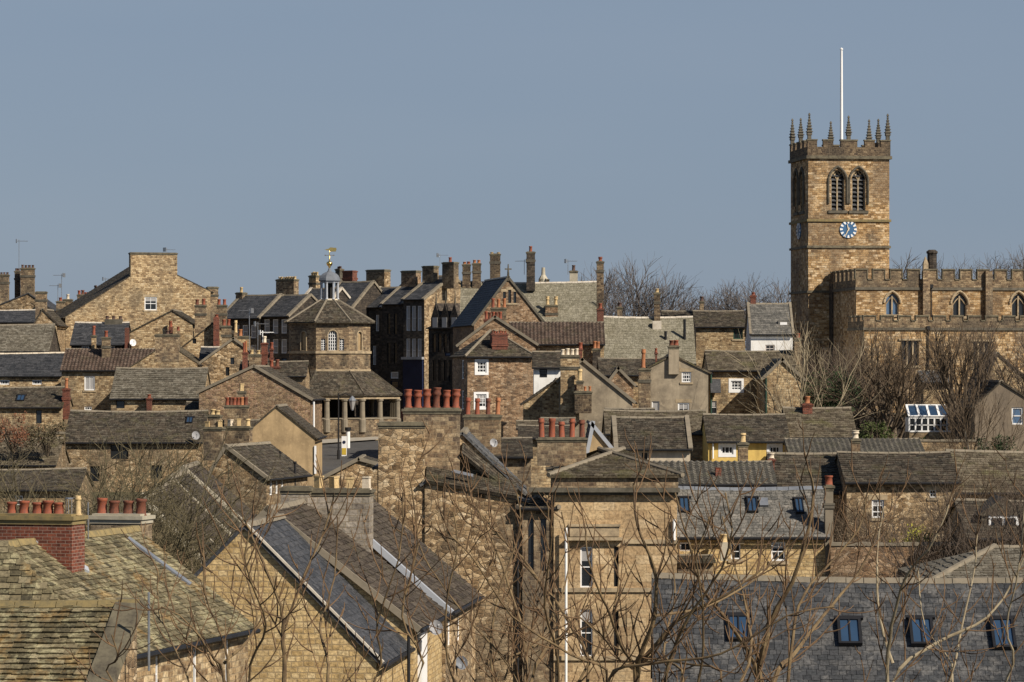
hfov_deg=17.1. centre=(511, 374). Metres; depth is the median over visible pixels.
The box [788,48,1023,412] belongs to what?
church
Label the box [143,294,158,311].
window
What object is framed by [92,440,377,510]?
ground
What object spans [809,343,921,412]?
bare tree
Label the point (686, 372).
window
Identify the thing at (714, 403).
window
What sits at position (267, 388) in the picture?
gabled house
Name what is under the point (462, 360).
window
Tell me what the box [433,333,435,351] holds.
window
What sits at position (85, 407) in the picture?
window
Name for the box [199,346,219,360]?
outhouse
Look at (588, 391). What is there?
gabled house
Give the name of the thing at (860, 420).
garden wall
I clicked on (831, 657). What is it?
slate house
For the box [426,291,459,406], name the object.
dark shop house
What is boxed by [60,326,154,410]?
stone house
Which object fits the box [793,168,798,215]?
belfry window
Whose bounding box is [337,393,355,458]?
street lamp
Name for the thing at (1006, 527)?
bare tree
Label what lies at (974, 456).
stone house
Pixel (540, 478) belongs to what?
stone house
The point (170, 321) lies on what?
gabled house
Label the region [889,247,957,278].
bare tree
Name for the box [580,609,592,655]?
window
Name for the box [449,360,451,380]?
window
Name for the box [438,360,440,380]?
window
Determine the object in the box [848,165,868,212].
belfry window
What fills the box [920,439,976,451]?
garden wall
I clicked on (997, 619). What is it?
roof window
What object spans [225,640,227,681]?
window
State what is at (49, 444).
brown shrub
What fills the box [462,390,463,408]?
window
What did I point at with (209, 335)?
stone house
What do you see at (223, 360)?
stone house
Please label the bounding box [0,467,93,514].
stone house
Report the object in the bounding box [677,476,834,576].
stone house
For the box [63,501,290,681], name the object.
bare tree
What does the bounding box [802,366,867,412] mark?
evergreen shrub
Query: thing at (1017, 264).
bare tree
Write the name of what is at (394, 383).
window
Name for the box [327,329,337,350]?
window
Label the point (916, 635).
roof window
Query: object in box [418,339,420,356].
window
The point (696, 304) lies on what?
bare tree
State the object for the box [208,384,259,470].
stone house
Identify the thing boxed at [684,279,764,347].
bare tree
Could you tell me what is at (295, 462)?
post
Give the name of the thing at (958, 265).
bare tree
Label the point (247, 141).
sky
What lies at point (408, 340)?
window
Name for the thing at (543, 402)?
lean to house
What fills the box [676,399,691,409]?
window
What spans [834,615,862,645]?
roof window
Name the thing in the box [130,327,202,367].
stone house
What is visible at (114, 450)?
window
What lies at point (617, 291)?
bare tree
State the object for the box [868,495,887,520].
window
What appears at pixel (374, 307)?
terrace house
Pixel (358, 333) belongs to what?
blind window
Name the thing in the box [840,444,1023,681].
bare tree
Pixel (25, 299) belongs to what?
stone house
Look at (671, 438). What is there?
cream cottage
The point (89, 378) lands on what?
window
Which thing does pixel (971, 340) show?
window
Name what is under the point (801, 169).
belfry window
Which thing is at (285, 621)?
bare tree
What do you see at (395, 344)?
window
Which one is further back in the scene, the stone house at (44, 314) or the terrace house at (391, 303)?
the terrace house at (391, 303)
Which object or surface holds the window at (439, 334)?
in the dark shop house at (445, 315)
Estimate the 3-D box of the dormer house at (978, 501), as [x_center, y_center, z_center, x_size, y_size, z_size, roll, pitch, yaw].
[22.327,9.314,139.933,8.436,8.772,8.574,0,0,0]
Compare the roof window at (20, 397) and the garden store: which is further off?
the roof window at (20, 397)
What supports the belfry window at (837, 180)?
in the church
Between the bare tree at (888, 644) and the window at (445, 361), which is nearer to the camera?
the bare tree at (888, 644)
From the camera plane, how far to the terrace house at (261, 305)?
350.55 m
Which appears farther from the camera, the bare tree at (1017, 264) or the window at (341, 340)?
the bare tree at (1017, 264)
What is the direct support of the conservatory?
on the ground
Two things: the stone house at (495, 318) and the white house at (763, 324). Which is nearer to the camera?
the stone house at (495, 318)
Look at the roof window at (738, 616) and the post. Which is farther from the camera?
the post
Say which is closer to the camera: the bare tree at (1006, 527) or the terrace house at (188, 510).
the bare tree at (1006, 527)
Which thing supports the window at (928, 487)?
in the stone house at (867, 466)
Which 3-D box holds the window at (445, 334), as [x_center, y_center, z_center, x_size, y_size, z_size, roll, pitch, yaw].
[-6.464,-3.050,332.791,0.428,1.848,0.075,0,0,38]
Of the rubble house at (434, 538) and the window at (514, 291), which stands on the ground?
the rubble house at (434, 538)
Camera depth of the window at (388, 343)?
348.53 m
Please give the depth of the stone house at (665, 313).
320.47 m
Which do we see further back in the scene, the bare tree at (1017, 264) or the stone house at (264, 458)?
the bare tree at (1017, 264)
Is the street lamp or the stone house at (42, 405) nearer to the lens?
the street lamp
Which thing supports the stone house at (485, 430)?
on the ground
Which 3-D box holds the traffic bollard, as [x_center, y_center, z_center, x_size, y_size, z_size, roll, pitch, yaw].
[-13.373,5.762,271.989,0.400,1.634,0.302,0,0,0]
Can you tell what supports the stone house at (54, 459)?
on the ground
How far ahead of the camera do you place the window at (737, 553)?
140.54 m
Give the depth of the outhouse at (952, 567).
114.31 m
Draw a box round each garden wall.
[0,432,64,467]
[830,542,955,577]
[853,413,905,438]
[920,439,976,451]
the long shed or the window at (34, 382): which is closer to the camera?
the long shed
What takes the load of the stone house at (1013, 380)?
on the ground
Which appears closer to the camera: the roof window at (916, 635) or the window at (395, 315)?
the roof window at (916, 635)
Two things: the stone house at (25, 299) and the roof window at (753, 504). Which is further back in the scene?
the stone house at (25, 299)
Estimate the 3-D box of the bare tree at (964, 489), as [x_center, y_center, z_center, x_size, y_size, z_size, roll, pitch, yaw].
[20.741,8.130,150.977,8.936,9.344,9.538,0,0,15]
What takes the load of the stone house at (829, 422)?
on the ground
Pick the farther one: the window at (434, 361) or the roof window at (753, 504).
the window at (434, 361)
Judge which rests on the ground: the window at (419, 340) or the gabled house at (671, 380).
the gabled house at (671, 380)
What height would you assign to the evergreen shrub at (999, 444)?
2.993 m
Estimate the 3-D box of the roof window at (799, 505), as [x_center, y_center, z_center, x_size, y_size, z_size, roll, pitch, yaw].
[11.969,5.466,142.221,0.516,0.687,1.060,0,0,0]
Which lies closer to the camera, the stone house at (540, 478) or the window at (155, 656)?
the window at (155, 656)
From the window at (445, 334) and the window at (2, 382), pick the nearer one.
the window at (2, 382)
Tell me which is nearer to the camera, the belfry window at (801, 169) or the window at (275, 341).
the belfry window at (801, 169)
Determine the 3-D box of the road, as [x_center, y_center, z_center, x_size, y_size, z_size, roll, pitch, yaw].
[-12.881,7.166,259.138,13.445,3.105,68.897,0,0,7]
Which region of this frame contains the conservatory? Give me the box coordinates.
[905,404,954,439]
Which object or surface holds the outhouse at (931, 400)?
on the ground
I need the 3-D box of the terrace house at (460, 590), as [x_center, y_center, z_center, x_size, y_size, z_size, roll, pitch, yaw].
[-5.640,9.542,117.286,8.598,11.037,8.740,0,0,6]
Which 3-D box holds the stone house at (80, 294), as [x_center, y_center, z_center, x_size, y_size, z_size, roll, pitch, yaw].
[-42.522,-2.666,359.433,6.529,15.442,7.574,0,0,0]
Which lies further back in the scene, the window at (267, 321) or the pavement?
the window at (267, 321)
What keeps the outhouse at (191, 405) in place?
on the ground
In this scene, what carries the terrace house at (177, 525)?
on the ground
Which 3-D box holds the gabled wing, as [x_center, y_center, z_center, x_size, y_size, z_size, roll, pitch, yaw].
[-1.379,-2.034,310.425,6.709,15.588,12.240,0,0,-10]
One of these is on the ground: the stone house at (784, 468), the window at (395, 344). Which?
the stone house at (784, 468)
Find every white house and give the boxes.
[532,351,560,393]
[744,292,794,350]
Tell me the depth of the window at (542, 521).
137.25 m
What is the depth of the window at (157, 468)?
238.08 m
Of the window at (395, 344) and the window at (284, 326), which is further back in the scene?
the window at (395, 344)
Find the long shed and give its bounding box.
[783,438,924,452]
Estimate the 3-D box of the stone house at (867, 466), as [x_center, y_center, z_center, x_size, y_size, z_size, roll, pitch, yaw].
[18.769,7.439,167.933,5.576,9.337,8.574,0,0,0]
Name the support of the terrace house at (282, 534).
on the ground
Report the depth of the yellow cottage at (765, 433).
200.98 m
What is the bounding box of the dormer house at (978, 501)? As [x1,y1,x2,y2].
[942,495,1023,554]
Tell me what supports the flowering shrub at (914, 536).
on the ground
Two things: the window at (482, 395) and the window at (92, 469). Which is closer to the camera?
the window at (92, 469)
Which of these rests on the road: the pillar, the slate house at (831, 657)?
the pillar
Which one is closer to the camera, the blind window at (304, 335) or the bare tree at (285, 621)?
the bare tree at (285, 621)
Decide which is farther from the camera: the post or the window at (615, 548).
the post
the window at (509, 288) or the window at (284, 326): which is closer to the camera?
the window at (509, 288)
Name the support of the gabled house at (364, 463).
on the ground
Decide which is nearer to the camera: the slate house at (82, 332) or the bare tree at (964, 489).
the bare tree at (964, 489)
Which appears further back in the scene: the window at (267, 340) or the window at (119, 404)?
the window at (267, 340)
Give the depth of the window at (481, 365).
250.24 m
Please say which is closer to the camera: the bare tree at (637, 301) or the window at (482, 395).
the window at (482, 395)
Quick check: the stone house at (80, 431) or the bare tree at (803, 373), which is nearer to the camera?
the bare tree at (803, 373)
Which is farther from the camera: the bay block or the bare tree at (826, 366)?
the bare tree at (826, 366)
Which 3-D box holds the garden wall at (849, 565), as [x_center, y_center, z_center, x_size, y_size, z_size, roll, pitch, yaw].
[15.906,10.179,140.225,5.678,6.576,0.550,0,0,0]
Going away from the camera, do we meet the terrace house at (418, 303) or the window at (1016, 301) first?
the window at (1016, 301)
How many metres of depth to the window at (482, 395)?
250.24 m
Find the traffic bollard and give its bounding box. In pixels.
[342,436,346,455]
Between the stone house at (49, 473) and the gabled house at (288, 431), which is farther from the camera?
the gabled house at (288, 431)
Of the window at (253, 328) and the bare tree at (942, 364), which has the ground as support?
the bare tree at (942, 364)
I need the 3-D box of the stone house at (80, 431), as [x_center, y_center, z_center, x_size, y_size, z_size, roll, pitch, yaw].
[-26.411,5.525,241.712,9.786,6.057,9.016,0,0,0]
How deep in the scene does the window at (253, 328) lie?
349.29 m
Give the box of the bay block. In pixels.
[516,495,560,681]
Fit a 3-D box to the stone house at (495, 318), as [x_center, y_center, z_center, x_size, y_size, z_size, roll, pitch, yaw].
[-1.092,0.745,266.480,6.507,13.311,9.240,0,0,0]
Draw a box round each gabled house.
[56,247,218,348]
[125,309,197,348]
[196,364,325,432]
[252,404,326,486]
[323,454,377,501]
[555,348,637,436]
[585,420,613,452]
[637,340,712,412]
[753,358,806,413]
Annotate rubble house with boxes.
[372,387,527,543]
[419,442,566,681]
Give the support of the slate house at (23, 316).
on the ground
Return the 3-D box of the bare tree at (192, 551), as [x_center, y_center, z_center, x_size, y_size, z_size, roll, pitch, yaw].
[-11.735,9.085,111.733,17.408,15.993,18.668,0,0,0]
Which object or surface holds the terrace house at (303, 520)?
on the ground
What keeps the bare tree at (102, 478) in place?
on the ground
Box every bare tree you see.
[0,408,294,574]
[0,425,249,572]
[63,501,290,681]
[187,419,449,681]
[388,441,638,681]
[548,428,885,681]
[578,261,669,316]
[581,253,714,316]
[624,420,900,681]
[649,290,745,346]
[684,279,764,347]
[703,272,790,340]
[724,313,891,419]
[792,336,893,412]
[800,314,975,437]
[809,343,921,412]
[833,494,933,542]
[835,435,1023,577]
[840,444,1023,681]
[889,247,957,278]
[898,456,1023,541]
[908,313,1015,438]
[921,253,975,276]
[927,312,1023,393]
[928,377,1023,452]
[937,253,1014,278]
[972,244,1023,278]
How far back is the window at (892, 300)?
291.49 m
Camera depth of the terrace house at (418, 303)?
345.43 m
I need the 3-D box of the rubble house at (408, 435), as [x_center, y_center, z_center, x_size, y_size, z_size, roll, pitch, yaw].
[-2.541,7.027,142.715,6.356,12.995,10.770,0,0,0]
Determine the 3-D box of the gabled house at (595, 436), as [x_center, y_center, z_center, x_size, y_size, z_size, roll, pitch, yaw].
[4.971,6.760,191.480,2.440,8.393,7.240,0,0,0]
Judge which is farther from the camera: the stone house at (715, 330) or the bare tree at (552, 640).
the stone house at (715, 330)
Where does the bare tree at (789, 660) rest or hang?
on the ground
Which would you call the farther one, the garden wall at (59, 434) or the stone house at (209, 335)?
the stone house at (209, 335)
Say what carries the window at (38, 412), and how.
in the stone house at (42, 405)
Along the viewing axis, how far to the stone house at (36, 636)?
75.19 m
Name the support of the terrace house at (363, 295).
on the ground
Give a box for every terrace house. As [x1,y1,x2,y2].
[0,352,64,386]
[133,486,214,573]
[159,478,228,546]
[169,469,239,533]
[176,461,256,521]
[194,513,415,681]
[227,287,282,351]
[254,476,451,681]
[261,276,317,360]
[305,272,350,302]
[334,266,383,415]
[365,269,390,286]
[366,286,397,416]
[373,495,484,681]
[379,270,421,421]
[401,253,460,408]
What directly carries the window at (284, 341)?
in the terrace house at (290, 302)
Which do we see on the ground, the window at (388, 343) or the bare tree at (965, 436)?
the bare tree at (965, 436)
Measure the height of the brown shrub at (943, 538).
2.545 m
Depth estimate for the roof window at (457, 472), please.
137.35 m
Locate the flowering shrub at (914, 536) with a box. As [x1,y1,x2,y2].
[889,524,934,542]
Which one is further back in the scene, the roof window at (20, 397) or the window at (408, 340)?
the window at (408, 340)
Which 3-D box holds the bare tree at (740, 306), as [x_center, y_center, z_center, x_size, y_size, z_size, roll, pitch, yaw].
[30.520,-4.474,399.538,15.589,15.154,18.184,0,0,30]
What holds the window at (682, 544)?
in the stone house at (791, 500)
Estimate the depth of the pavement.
291.50 m
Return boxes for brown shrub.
[0,410,45,453]
[23,420,67,457]
[834,523,893,542]
[923,529,956,553]
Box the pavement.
[322,436,377,442]
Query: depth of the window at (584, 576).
137.09 m
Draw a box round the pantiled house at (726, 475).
[651,433,776,487]
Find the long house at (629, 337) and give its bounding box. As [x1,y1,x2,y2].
[596,257,695,364]
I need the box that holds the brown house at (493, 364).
[449,329,532,437]
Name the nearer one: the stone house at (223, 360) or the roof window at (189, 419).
the roof window at (189, 419)
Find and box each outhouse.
[184,401,198,409]
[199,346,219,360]
[516,420,538,429]
[541,417,575,425]
[605,407,654,409]
[608,366,637,407]
[898,543,1023,577]
[913,370,948,403]
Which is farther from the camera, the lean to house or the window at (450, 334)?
the window at (450, 334)
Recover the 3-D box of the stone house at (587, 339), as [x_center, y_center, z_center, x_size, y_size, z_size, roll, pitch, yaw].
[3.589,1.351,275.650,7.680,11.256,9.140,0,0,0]
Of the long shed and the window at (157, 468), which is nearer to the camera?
the long shed
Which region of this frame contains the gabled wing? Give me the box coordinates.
[451,264,544,353]
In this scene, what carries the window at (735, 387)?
in the stone house at (727, 394)
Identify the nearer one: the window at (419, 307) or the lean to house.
the lean to house
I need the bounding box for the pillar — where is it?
[345,427,350,447]
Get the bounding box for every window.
[0,380,8,384]
[16,394,26,400]
[32,380,41,384]
[36,410,41,422]
[82,373,96,391]
[84,406,91,409]
[90,466,99,480]
[111,445,127,458]
[116,401,124,407]
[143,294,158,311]
[151,465,161,477]
[155,656,156,681]
[186,416,194,423]
[193,648,195,681]
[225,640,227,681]
[243,325,247,335]
[251,325,255,337]
[265,319,269,331]
[266,339,269,352]
[273,319,277,332]
[273,339,277,352]
[282,319,286,332]
[282,339,286,352]
[300,331,306,350]
[321,339,324,349]
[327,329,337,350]
[340,339,343,349]
[357,331,362,350]
[373,346,375,364]
[376,315,378,330]
[388,314,389,333]
[388,343,389,363]
[391,372,397,377]
[391,381,397,387]
[394,313,396,333]
[394,343,396,363]
[407,306,409,330]
[407,339,409,356]
[412,306,415,330]
[412,339,415,356]
[418,306,420,330]
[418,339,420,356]
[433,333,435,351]
[433,360,435,380]
[438,333,440,351]
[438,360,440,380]
[444,333,446,351]
[444,360,446,380]
[449,333,451,351]
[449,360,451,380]
[452,469,472,479]
[462,360,463,378]
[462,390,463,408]
[474,392,488,409]
[475,359,488,374]
[501,289,507,304]
[506,287,512,304]
[512,289,517,304]
[528,519,533,570]
[539,369,546,377]
[540,519,545,570]
[580,547,592,586]
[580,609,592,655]
[614,547,618,585]
[614,611,618,655]
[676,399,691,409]
[677,496,690,512]
[679,368,693,383]
[680,542,690,550]
[712,401,716,413]
[718,443,735,456]
[725,612,750,641]
[727,540,743,562]
[729,379,743,392]
[732,328,744,340]
[744,496,758,512]
[765,345,774,350]
[767,444,782,451]
[767,540,788,563]
[792,497,804,513]
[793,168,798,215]
[798,167,804,214]
[827,165,847,212]
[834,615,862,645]
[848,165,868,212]
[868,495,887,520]
[883,290,901,316]
[899,339,921,367]
[905,615,934,645]
[926,485,939,499]
[950,290,968,318]
[971,340,992,366]
[986,615,1016,649]
[1009,290,1023,318]
[1012,407,1022,423]
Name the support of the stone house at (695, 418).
on the ground
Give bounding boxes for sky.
[0,0,1023,348]
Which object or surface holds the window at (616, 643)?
in the ashlar house at (605, 478)
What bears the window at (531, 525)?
in the bay block
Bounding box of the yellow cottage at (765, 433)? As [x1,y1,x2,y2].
[700,413,789,461]
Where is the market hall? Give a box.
[284,247,401,440]
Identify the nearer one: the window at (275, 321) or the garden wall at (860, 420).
the garden wall at (860, 420)
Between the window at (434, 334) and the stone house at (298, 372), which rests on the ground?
the stone house at (298, 372)
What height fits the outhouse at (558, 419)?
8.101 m
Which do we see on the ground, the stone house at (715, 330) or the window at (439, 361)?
the stone house at (715, 330)
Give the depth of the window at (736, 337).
300.08 m
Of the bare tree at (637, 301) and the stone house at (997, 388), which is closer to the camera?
the stone house at (997, 388)
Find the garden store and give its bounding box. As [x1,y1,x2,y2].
[677,554,715,575]
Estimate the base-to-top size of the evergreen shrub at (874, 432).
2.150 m
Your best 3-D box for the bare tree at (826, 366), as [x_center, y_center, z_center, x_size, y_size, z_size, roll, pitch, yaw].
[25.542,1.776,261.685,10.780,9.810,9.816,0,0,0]
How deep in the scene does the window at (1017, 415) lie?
214.09 m
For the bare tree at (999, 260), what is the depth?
438.91 m
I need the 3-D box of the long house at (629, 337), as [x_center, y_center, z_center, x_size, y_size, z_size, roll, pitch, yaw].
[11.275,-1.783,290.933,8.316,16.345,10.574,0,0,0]
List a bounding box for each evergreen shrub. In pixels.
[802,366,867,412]
[858,420,901,438]
[964,432,1018,450]
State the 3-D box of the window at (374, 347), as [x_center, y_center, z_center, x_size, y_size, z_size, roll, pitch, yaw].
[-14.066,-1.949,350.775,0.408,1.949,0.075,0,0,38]
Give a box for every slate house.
[0,309,34,323]
[0,323,60,352]
[70,316,130,348]
[651,572,1023,681]
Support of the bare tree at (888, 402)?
on the ground
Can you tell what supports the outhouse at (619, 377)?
on the ground
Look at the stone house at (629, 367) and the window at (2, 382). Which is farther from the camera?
the window at (2, 382)
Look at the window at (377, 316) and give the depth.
350.66 m
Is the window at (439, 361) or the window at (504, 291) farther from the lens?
the window at (439, 361)
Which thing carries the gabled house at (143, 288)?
on the ground
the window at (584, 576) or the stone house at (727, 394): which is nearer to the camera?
the window at (584, 576)
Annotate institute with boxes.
[460,246,596,321]
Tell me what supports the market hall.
on the ground
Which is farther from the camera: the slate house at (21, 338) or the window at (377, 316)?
the window at (377, 316)
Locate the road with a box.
[322,441,377,475]
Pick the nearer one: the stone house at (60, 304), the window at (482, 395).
the window at (482, 395)
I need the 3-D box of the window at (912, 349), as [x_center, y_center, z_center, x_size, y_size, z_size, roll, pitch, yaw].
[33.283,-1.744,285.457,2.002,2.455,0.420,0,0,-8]
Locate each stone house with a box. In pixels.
[0,239,55,311]
[0,378,73,431]
[0,437,70,468]
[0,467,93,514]
[0,495,260,681]
[0,592,149,681]
[33,291,68,351]
[50,273,72,312]
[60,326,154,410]
[65,409,208,491]
[76,277,105,298]
[109,367,210,410]
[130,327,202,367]
[182,299,242,357]
[199,319,269,383]
[202,409,312,513]
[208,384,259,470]
[238,308,310,389]
[456,298,539,351]
[463,397,532,496]
[509,321,604,368]
[518,424,569,499]
[597,357,661,407]
[602,409,705,461]
[661,310,692,316]
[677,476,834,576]
[692,296,744,367]
[702,333,802,413]
[765,452,842,541]
[782,396,855,438]
[834,430,961,542]
[945,449,1023,499]
[959,380,1023,450]
[961,351,1023,398]
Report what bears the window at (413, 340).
in the terrace house at (418, 303)
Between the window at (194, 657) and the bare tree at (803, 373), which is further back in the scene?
the bare tree at (803, 373)
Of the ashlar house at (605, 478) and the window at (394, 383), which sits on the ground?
the ashlar house at (605, 478)
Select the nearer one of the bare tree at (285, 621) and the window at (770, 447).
the bare tree at (285, 621)
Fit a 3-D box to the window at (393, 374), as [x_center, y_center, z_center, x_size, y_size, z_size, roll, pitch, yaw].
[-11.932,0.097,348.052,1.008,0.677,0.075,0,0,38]
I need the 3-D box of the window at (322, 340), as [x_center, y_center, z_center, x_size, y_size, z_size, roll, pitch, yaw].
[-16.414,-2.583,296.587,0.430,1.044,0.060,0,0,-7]
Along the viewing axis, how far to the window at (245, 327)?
349.98 m
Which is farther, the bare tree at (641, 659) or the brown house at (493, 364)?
the brown house at (493, 364)
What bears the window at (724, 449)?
in the yellow cottage at (765, 433)
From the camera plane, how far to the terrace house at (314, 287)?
351.79 m
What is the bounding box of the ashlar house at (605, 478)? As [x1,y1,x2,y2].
[529,418,684,681]
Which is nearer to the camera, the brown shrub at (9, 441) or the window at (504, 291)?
the brown shrub at (9, 441)
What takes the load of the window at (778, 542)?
in the stone house at (791, 500)
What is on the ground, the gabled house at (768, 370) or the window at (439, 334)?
the gabled house at (768, 370)
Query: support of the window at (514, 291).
in the gabled wing
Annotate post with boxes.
[293,461,296,485]
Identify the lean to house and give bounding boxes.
[520,378,558,420]
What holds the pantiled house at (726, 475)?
on the ground
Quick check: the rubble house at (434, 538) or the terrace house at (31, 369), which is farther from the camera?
the terrace house at (31, 369)
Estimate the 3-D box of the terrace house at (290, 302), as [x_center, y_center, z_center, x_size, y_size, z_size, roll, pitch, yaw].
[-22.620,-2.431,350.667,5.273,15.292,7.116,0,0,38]
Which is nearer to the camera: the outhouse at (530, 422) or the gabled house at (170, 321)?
the outhouse at (530, 422)
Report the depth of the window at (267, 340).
348.44 m
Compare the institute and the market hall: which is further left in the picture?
the market hall
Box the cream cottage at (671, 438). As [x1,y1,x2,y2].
[610,415,692,461]
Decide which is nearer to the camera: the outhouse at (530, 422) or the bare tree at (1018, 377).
the outhouse at (530, 422)
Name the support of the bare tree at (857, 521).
on the ground
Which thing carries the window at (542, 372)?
in the white house at (545, 367)
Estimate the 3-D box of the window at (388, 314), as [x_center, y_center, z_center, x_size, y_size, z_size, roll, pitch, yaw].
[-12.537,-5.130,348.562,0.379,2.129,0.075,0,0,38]
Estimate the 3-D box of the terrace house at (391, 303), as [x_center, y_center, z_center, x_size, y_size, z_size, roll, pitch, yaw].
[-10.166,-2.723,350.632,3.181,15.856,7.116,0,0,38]
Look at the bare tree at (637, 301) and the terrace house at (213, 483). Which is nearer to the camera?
the terrace house at (213, 483)
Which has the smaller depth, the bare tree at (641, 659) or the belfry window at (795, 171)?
the bare tree at (641, 659)
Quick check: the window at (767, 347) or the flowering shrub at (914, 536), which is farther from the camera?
the window at (767, 347)
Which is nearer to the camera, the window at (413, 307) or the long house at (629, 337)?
the long house at (629, 337)
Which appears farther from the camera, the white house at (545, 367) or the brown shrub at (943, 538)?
the white house at (545, 367)
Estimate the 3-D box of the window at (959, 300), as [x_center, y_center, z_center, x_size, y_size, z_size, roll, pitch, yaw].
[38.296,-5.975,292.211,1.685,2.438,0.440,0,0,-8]
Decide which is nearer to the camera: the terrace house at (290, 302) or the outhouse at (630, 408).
the outhouse at (630, 408)
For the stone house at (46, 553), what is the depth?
82.10 m
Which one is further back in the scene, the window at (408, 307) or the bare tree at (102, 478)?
the window at (408, 307)
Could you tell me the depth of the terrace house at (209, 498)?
152.79 m
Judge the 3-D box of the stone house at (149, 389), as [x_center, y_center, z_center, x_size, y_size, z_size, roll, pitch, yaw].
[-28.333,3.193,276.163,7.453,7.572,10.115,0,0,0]
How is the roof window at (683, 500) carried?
in the stone house at (791, 500)
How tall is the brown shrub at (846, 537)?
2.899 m

